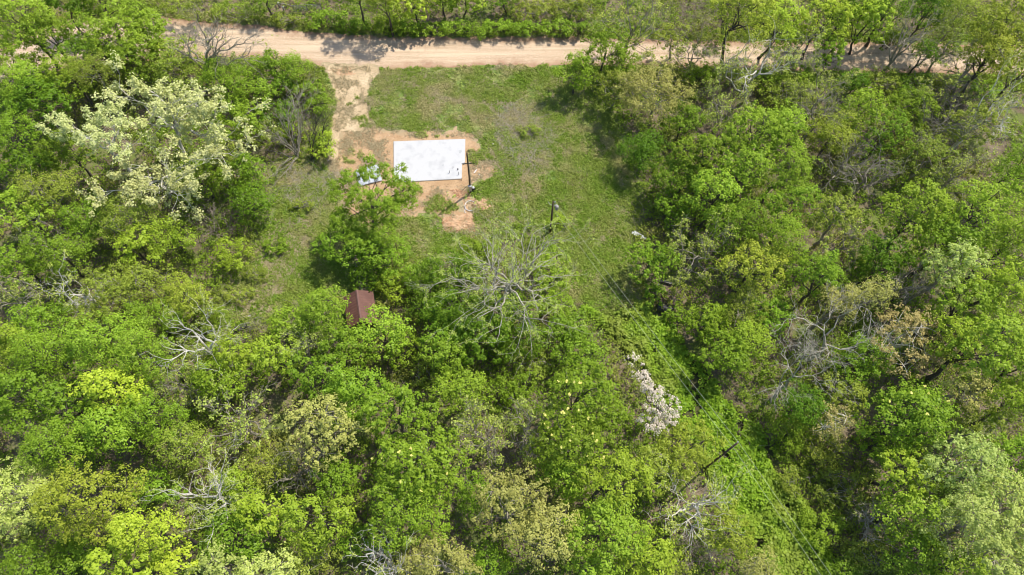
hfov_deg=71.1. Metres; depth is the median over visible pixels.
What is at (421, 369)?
shrub
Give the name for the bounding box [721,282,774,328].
ash tree
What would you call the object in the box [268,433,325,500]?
bare tree
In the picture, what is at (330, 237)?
elm tree
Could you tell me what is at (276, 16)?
shrub
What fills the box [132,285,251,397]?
hackberry tree
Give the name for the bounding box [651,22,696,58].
ash tree
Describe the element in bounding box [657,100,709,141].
elm tree
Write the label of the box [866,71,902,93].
shrub
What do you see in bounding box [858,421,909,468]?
shrub
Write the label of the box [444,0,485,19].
maple tree
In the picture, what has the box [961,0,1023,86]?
oak tree
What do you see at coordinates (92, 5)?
elm tree
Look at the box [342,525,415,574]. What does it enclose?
hackberry tree
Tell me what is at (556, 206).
power pole
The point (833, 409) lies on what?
oak tree
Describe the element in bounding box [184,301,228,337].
shrub
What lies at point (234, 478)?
maple tree
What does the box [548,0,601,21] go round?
shrub
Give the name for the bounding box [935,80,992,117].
thicket
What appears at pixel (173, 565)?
maple tree
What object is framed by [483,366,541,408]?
shrub
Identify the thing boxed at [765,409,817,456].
shrub
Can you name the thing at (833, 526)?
shrub
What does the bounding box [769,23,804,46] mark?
shrub
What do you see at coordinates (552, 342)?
undergrowth
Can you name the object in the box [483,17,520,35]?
shrub
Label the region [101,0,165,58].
maple tree
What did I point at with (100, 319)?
ash tree
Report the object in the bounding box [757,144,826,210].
maple tree
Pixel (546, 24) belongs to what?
shrub
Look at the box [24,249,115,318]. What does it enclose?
hackberry tree
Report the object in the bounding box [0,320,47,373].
maple tree
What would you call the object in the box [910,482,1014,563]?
oak tree
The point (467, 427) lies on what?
hackberry tree
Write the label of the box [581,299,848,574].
vines
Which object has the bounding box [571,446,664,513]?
maple tree
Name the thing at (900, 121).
elm tree
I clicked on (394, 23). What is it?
shrub
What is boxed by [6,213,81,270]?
leafy tree
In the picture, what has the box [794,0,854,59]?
maple tree
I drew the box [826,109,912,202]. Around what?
bare tree
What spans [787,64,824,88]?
shrub
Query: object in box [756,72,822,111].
shrub
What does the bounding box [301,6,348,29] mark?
shrub
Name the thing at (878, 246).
elm tree
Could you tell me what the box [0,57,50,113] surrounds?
maple tree
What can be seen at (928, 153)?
ash tree
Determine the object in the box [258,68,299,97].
shrub
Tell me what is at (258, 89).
shrub
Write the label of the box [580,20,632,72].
elm tree
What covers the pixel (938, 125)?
bare tree
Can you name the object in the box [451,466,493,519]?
elm tree
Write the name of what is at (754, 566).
oak tree
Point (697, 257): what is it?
hackberry tree
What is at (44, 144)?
elm tree
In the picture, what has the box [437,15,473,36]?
shrub
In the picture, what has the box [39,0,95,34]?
elm tree
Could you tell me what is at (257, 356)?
maple tree
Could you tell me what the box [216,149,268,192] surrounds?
elm tree
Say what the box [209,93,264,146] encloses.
elm tree
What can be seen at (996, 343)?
maple tree
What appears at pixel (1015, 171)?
elm tree
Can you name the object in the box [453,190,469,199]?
clay ground
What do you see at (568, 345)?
elm tree
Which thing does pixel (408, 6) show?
maple tree
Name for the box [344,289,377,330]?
shed
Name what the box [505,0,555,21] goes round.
shrub
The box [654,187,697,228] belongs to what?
elm tree
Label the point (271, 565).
oak tree
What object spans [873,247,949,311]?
bare tree
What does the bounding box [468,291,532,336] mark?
elm tree
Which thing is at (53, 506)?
oak tree
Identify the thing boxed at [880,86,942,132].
elm tree
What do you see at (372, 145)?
dry grass
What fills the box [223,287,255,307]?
shrub
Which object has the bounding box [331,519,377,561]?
shrub
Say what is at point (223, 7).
shrub
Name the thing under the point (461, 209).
puddle
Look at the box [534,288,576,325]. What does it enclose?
shrub
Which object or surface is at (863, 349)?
elm tree
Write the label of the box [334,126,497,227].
dirt ground
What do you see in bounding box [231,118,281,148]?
shrub
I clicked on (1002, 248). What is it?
maple tree
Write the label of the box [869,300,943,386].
oak tree
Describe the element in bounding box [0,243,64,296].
elm tree
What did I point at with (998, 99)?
hackberry tree
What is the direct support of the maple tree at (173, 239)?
on the ground at (274, 400)
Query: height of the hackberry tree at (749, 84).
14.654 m
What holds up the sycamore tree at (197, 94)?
on the ground at (274, 400)
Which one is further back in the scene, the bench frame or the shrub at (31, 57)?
the shrub at (31, 57)
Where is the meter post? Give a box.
[464,152,471,192]
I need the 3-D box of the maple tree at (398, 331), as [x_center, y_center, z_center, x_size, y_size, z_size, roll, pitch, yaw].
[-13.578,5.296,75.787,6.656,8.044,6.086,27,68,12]
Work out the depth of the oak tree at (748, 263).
74.79 m
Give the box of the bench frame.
[632,231,645,238]
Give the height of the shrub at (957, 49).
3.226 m
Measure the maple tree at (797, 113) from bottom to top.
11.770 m
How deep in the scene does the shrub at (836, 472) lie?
71.43 m
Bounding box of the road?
[0,15,1023,88]
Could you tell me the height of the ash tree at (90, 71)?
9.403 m
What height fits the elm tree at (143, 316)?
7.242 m
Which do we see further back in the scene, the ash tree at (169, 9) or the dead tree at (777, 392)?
the ash tree at (169, 9)
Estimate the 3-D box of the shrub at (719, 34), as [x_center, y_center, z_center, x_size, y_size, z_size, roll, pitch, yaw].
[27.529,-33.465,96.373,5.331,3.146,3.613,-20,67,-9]
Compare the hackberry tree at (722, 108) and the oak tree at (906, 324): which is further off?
the hackberry tree at (722, 108)
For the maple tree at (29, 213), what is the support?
on the ground at (274, 400)
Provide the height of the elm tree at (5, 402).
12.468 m
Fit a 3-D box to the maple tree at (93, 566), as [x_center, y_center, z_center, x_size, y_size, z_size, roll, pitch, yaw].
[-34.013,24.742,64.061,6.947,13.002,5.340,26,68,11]
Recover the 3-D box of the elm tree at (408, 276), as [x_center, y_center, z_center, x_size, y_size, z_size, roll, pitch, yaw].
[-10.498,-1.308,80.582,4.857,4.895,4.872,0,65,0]
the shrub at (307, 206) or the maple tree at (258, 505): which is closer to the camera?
the maple tree at (258, 505)
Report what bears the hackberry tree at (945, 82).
on the ground at (274, 400)
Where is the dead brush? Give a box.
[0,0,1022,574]
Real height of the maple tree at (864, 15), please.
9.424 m
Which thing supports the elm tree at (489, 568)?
on the ground at (274, 400)
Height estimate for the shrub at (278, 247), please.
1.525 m
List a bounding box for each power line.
[554,211,819,573]
[557,205,826,568]
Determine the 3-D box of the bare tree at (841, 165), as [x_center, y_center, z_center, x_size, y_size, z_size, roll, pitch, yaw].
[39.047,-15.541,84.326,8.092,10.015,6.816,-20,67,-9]
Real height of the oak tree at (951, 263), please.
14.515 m
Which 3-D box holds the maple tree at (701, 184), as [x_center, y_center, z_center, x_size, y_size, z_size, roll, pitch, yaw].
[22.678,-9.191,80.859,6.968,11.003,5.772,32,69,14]
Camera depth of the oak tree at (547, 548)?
61.40 m
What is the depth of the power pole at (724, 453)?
67.58 m
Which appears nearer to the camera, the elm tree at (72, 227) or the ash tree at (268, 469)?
the ash tree at (268, 469)
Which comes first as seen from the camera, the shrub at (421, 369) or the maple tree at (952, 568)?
the maple tree at (952, 568)
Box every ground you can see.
[0,0,1023,574]
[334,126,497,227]
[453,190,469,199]
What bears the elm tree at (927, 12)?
on the ground at (274, 400)
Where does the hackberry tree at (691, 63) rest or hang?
on the ground at (274, 400)
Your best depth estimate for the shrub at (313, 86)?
91.84 m
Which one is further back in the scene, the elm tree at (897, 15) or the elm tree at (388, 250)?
the elm tree at (897, 15)
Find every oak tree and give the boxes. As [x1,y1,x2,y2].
[0,451,67,543]
[22,454,148,549]
[154,270,213,320]
[183,537,254,574]
[233,541,310,574]
[280,392,376,472]
[390,535,483,574]
[470,461,551,544]
[504,499,592,574]
[609,56,696,125]
[652,415,730,486]
[704,0,777,67]
[706,496,756,561]
[714,236,792,298]
[733,539,783,574]
[802,107,865,159]
[807,400,860,443]
[809,281,864,329]
[833,273,902,324]
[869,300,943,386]
[899,237,992,305]
[905,429,1016,507]
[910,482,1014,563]
[926,367,997,415]
[939,533,1023,574]
[949,15,1023,107]
[953,466,1023,558]
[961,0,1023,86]
[978,46,1023,120]
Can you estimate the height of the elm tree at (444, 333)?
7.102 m
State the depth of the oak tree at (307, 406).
65.96 m
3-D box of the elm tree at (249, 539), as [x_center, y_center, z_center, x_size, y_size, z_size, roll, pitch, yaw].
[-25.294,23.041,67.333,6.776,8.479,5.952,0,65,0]
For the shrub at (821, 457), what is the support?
on the ground at (274, 400)
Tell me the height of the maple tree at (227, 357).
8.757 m
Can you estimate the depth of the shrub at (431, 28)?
97.16 m
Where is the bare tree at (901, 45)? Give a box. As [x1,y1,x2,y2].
[871,0,962,71]
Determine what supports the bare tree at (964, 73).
on the ground at (274, 400)
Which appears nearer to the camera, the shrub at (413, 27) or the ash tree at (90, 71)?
the ash tree at (90, 71)
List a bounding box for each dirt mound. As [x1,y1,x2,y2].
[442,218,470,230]
[471,198,493,210]
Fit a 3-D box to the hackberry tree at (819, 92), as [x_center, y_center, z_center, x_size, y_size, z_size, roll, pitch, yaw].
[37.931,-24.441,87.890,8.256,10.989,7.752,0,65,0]
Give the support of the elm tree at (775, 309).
on the ground at (274, 400)
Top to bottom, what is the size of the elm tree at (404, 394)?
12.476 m
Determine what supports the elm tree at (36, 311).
on the ground at (274, 400)
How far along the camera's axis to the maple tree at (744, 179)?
79.05 m
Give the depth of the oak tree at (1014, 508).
61.62 m
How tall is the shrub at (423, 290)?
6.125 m
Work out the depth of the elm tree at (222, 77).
88.53 m
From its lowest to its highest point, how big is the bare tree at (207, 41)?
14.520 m
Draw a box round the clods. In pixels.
[440,189,491,231]
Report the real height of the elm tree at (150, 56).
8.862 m
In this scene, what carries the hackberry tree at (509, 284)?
on the ground at (274, 400)
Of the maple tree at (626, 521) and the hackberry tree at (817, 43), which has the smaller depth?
the maple tree at (626, 521)
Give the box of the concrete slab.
[393,139,464,181]
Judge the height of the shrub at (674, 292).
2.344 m
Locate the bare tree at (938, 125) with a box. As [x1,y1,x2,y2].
[910,97,978,154]
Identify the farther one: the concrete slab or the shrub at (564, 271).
the concrete slab
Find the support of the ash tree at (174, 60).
on the ground at (274, 400)
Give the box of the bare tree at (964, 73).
[931,31,989,96]
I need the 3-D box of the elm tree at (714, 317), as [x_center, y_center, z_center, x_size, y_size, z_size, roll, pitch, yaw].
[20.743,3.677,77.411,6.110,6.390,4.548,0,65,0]
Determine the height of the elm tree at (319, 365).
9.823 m
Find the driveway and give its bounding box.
[320,62,383,176]
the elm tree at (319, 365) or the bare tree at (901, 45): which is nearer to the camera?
the elm tree at (319, 365)
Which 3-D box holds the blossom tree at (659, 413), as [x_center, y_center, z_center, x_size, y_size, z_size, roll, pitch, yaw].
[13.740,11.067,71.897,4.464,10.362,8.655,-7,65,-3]
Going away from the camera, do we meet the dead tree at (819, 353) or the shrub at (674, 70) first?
the dead tree at (819, 353)
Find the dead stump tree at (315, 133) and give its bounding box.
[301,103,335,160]
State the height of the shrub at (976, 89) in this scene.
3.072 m
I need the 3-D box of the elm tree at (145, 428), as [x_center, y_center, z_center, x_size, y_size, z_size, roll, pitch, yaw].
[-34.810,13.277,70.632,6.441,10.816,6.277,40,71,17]
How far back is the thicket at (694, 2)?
96.35 m
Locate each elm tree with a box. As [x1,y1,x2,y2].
[0,99,42,161]
[0,142,59,190]
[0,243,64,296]
[0,364,67,433]
[0,535,84,574]
[1,76,78,127]
[4,327,94,382]
[5,298,76,344]
[8,416,111,478]
[13,6,82,75]
[15,225,97,276]
[28,379,108,426]
[29,128,96,178]
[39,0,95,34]
[44,530,101,574]
[54,194,121,243]
[56,27,109,82]
[60,11,120,74]
[68,0,135,36]
[103,41,163,93]
[106,385,197,450]
[121,295,186,335]
[170,153,231,203]
[186,355,254,403]
[193,497,269,561]
[194,54,248,105]
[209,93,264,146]
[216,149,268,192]
[224,174,275,225]
[244,0,278,14]
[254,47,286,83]
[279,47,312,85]
[285,350,350,399]
[308,450,366,509]
[309,215,380,268]
[312,323,376,375]
[315,361,392,424]
[325,151,419,253]
[334,0,378,23]
[346,382,439,448]
[354,233,410,284]
[364,473,454,556]
[397,255,436,295]
[412,246,484,298]
[414,317,475,353]
[417,285,494,341]
[430,0,460,19]
[443,307,516,365]
[448,235,501,268]
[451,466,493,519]
[463,535,513,574]
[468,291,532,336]
[483,0,516,14]
[492,306,550,366]
[540,308,591,343]
[550,49,598,94]
[550,333,610,378]
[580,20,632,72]
[605,38,644,84]
[614,127,671,175]
[623,235,681,283]
[650,153,712,199]
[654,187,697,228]
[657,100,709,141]
[670,127,739,182]
[676,300,734,341]
[698,325,751,375]
[702,196,768,255]
[746,294,795,337]
[752,210,815,272]
[756,184,824,248]
[769,372,837,430]
[782,243,850,305]
[814,32,847,74]
[823,0,868,45]
[828,330,897,387]
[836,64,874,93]
[849,229,917,286]
[858,105,918,162]
[864,0,920,46]
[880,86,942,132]
[880,527,961,574]
[896,0,954,36]
[897,210,992,280]
[906,36,940,74]
[966,432,1023,481]
[983,133,1023,200]
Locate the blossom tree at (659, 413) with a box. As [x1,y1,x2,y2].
[624,351,681,435]
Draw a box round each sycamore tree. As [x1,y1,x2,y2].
[32,99,164,179]
[75,119,254,222]
[90,49,278,152]
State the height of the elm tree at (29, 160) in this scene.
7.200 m
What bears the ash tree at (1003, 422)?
on the ground at (274, 400)
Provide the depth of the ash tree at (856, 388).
71.57 m
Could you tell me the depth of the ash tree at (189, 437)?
68.95 m
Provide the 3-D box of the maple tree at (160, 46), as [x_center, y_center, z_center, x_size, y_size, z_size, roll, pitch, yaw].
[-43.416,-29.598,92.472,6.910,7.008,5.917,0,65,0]
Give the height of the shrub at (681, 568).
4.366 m
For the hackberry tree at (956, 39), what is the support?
on the ground at (274, 400)
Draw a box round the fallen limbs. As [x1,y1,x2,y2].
[262,156,298,188]
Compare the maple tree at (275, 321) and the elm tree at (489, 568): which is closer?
the elm tree at (489, 568)
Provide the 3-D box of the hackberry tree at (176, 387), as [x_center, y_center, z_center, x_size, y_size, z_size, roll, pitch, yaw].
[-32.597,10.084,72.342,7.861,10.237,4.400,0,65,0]
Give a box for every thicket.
[180,199,241,254]
[655,0,720,38]
[675,524,748,572]
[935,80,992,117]
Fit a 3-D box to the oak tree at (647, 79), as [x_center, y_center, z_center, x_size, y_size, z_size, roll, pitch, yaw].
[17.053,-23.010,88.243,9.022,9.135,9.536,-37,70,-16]
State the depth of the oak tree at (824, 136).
84.31 m
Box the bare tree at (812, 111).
[792,78,854,139]
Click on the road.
(553, 54)
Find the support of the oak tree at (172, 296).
on the ground at (274, 400)
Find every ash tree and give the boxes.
[7,166,82,218]
[61,47,125,107]
[61,298,122,340]
[79,260,141,319]
[89,194,166,246]
[115,260,178,303]
[143,48,204,96]
[146,419,213,471]
[153,0,228,19]
[200,139,240,176]
[233,439,298,493]
[276,526,342,574]
[586,68,644,108]
[631,441,688,498]
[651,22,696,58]
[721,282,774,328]
[807,191,863,246]
[813,371,870,417]
[894,124,964,182]
[924,0,992,56]
[932,100,1006,157]
[939,401,1023,451]
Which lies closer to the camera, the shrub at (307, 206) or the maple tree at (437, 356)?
the maple tree at (437, 356)
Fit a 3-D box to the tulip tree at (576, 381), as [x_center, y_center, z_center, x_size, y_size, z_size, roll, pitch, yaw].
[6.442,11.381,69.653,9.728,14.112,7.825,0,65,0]
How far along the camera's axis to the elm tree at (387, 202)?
78.08 m
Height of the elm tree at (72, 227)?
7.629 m
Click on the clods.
(462, 191)
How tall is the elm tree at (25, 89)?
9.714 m
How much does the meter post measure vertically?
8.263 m
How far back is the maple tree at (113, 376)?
67.68 m
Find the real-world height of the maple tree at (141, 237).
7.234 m
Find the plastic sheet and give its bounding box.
[356,164,381,185]
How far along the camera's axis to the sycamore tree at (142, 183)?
78.40 m
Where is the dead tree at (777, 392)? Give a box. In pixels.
[754,319,857,411]
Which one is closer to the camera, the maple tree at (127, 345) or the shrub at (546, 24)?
the maple tree at (127, 345)
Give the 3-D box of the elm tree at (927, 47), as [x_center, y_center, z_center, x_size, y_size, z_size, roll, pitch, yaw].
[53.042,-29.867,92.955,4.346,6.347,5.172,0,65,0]
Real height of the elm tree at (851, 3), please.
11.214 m
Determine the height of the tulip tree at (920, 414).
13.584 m
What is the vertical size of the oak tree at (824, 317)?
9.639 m
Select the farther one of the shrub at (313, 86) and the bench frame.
the shrub at (313, 86)
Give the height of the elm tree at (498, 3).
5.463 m
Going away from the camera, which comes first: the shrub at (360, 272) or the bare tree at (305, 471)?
the bare tree at (305, 471)
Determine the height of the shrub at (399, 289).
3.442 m
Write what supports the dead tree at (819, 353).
on the ground at (274, 400)
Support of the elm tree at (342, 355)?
on the ground at (274, 400)
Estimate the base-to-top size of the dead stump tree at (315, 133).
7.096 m
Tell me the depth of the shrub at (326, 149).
88.16 m
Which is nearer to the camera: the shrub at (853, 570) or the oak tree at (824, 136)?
the shrub at (853, 570)
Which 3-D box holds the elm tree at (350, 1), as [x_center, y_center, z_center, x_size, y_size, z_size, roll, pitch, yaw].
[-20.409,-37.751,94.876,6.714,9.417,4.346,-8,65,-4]
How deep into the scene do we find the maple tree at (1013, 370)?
69.13 m
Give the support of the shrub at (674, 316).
on the ground at (274, 400)
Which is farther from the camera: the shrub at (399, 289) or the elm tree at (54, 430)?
the shrub at (399, 289)
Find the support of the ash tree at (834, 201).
on the ground at (274, 400)
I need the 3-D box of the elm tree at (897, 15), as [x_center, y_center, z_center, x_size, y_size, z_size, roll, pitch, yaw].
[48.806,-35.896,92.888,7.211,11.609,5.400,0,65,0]
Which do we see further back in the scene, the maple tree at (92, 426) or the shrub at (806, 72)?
the shrub at (806, 72)
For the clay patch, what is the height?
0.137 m
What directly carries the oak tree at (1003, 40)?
on the ground at (274, 400)
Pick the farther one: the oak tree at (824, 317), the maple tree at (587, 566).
the oak tree at (824, 317)
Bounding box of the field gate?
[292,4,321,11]
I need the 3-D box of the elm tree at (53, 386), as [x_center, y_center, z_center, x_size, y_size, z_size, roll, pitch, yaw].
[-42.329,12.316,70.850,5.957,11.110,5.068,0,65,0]
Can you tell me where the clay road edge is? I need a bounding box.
[331,66,355,75]
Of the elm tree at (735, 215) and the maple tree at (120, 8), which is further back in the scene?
the maple tree at (120, 8)
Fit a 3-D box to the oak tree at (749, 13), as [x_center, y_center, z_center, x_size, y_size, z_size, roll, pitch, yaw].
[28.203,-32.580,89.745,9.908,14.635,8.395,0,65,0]
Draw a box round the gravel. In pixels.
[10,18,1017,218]
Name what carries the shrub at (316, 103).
on the ground at (274, 400)
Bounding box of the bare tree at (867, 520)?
[846,493,907,555]
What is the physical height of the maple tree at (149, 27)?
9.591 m
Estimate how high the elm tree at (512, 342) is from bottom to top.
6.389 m
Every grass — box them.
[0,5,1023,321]
[10,19,984,319]
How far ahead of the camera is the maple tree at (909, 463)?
65.03 m
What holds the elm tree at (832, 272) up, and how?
on the ground at (274, 400)
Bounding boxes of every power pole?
[548,201,558,231]
[705,441,738,468]
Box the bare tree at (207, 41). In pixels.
[151,1,281,95]
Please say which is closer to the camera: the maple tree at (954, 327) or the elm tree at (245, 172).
the maple tree at (954, 327)
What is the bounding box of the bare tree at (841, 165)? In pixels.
[810,128,880,193]
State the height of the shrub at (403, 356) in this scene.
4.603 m
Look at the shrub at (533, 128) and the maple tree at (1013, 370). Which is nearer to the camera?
the maple tree at (1013, 370)
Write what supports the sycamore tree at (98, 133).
on the ground at (274, 400)
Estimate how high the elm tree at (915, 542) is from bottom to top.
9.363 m
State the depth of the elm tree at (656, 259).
78.34 m
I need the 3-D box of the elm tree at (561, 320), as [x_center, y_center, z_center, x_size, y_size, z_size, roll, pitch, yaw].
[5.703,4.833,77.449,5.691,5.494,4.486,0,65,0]
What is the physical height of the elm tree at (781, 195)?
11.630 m
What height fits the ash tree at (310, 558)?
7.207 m
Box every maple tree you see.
[0,0,63,68]
[0,37,36,93]
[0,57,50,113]
[0,183,60,233]
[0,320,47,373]
[37,51,96,109]
[54,310,160,384]
[65,403,151,455]
[66,364,152,416]
[80,10,155,76]
[81,537,162,574]
[100,328,189,389]
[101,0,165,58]
[103,506,198,566]
[110,222,164,271]
[123,9,175,72]
[145,32,197,78]
[145,211,197,266]
[152,541,212,574]
[203,332,262,385]
[208,465,261,514]
[231,490,298,541]
[248,333,303,378]
[265,303,327,349]
[280,493,359,557]
[293,282,352,347]
[348,303,415,361]
[365,0,407,36]
[387,0,438,21]
[414,333,469,377]
[426,365,493,414]
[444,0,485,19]
[532,454,595,505]
[556,491,651,574]
[565,547,626,574]
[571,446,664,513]
[611,523,684,574]
[680,166,743,228]
[709,143,779,203]
[712,317,777,359]
[718,100,792,177]
[746,0,808,59]
[751,98,810,165]
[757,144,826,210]
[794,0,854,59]
[831,85,892,142]
[841,0,896,54]
[863,177,960,251]
[869,444,945,503]
[870,477,948,540]
[898,310,979,367]
[908,541,994,574]
[914,275,1007,340]
[923,177,1023,260]
[925,306,1023,387]
[945,253,1023,329]
[954,210,1023,290]
[960,375,1023,428]
[961,313,1023,395]
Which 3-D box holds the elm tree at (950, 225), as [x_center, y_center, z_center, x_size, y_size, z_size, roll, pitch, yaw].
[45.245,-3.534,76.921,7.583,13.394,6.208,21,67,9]
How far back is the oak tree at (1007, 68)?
84.73 m
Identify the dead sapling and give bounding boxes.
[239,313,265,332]
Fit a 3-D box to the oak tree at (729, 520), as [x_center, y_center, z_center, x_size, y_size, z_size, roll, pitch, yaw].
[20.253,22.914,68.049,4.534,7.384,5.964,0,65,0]
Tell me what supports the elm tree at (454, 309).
on the ground at (274, 400)
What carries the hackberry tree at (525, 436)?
on the ground at (274, 400)
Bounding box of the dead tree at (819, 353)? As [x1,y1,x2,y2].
[769,274,896,385]
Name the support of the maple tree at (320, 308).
on the ground at (274, 400)
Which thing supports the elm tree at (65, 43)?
on the ground at (274, 400)
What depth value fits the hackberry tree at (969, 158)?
82.51 m
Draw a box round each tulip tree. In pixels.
[371,420,477,511]
[527,404,616,479]
[529,360,630,436]
[852,377,963,456]
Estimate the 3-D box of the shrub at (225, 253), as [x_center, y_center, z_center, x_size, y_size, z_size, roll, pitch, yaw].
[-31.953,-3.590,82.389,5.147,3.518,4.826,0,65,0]
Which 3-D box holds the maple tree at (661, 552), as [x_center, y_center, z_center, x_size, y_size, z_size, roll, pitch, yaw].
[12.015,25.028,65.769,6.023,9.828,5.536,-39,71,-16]
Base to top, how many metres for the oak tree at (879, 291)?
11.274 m
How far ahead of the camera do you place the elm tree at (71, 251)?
77.07 m
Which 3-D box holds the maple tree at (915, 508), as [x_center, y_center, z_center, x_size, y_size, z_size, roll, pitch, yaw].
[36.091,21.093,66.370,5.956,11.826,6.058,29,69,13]
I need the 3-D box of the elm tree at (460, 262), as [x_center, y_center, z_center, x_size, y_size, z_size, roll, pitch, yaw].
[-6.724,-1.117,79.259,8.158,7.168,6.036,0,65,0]
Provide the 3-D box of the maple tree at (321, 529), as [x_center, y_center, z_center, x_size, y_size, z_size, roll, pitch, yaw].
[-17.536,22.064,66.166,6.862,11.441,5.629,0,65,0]
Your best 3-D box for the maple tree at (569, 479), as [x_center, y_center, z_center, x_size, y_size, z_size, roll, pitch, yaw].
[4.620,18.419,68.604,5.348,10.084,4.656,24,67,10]
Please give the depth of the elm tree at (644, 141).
84.97 m
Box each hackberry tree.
[0,273,48,321]
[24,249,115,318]
[131,431,265,560]
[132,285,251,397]
[147,364,230,414]
[192,378,281,464]
[274,319,335,371]
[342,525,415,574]
[405,192,602,374]
[451,393,514,483]
[477,393,560,467]
[582,0,687,64]
[642,454,755,563]
[658,19,725,78]
[665,204,755,285]
[687,57,752,129]
[698,0,807,114]
[761,4,826,74]
[781,50,860,123]
[813,210,890,272]
[907,60,980,112]
[920,16,973,72]
[925,145,998,208]
[945,45,1023,154]
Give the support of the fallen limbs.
on the ground at (274, 400)
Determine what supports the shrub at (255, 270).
on the ground at (274, 400)
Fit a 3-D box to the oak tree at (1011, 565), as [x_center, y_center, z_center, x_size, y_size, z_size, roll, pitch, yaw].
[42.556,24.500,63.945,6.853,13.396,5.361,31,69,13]
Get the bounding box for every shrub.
[14,52,50,74]
[132,465,187,509]
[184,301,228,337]
[203,1,261,23]
[210,235,254,271]
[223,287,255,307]
[228,76,279,111]
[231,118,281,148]
[236,53,276,87]
[240,264,268,282]
[252,67,318,157]
[257,98,301,128]
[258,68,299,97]
[260,237,291,254]
[268,12,300,26]
[273,123,305,140]
[287,75,327,103]
[288,197,313,213]
[300,126,338,159]
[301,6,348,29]
[301,92,334,118]
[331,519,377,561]
[335,15,372,32]
[345,254,390,291]
[370,13,402,35]
[374,267,420,305]
[384,330,424,370]
[394,18,425,35]
[402,269,461,324]
[409,351,445,387]
[416,21,447,36]
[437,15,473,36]
[461,20,494,40]
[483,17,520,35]
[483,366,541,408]
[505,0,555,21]
[507,343,563,384]
[509,18,548,37]
[513,123,541,138]
[524,244,578,299]
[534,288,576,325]
[535,15,574,37]
[546,210,572,231]
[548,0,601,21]
[561,18,598,36]
[644,282,667,306]
[645,545,697,574]
[658,60,688,83]
[661,300,688,322]
[663,280,691,306]
[681,59,721,85]
[695,25,733,49]
[716,62,754,88]
[755,62,785,89]
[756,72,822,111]
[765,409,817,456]
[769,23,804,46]
[772,462,817,499]
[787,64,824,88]
[790,420,856,471]
[796,505,849,551]
[807,466,868,511]
[814,553,867,574]
[830,23,868,45]
[838,536,894,573]
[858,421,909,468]
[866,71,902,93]
[870,30,914,50]
[896,71,934,94]
[931,73,965,98]
[933,31,972,53]
[965,75,1006,102]
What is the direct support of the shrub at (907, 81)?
on the ground at (274, 400)
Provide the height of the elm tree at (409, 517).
14.145 m
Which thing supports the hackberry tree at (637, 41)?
on the ground at (274, 400)
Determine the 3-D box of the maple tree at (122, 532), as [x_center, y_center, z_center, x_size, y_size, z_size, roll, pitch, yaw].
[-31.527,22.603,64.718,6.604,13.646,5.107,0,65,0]
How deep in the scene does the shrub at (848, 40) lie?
95.76 m
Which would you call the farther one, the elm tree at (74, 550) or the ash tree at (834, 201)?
the ash tree at (834, 201)
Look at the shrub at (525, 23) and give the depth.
96.90 m
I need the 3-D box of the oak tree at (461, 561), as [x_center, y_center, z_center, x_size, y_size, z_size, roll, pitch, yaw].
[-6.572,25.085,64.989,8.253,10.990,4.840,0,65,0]
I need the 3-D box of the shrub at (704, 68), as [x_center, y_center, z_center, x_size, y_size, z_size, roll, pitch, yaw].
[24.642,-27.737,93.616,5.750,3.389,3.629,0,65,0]
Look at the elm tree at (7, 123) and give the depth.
83.33 m
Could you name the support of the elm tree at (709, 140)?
on the ground at (274, 400)
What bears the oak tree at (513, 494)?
on the ground at (274, 400)
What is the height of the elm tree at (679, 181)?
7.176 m
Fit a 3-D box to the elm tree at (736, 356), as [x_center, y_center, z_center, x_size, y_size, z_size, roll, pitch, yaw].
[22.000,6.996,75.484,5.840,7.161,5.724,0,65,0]
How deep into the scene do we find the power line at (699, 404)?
67.08 m
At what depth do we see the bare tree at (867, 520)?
68.39 m
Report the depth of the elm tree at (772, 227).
75.38 m
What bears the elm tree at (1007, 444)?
on the ground at (274, 400)
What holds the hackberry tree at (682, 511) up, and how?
on the ground at (274, 400)
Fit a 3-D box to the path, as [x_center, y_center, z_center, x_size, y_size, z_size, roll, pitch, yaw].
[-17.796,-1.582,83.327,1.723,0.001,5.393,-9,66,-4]
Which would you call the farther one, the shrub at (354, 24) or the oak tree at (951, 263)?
the shrub at (354, 24)
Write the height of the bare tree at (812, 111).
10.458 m
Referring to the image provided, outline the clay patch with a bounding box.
[442,214,473,229]
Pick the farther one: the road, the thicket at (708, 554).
the road
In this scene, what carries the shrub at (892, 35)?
on the ground at (274, 400)
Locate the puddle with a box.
[458,200,463,211]
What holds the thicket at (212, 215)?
on the ground at (274, 400)
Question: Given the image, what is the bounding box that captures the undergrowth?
[0,0,1023,574]
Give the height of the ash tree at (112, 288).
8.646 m

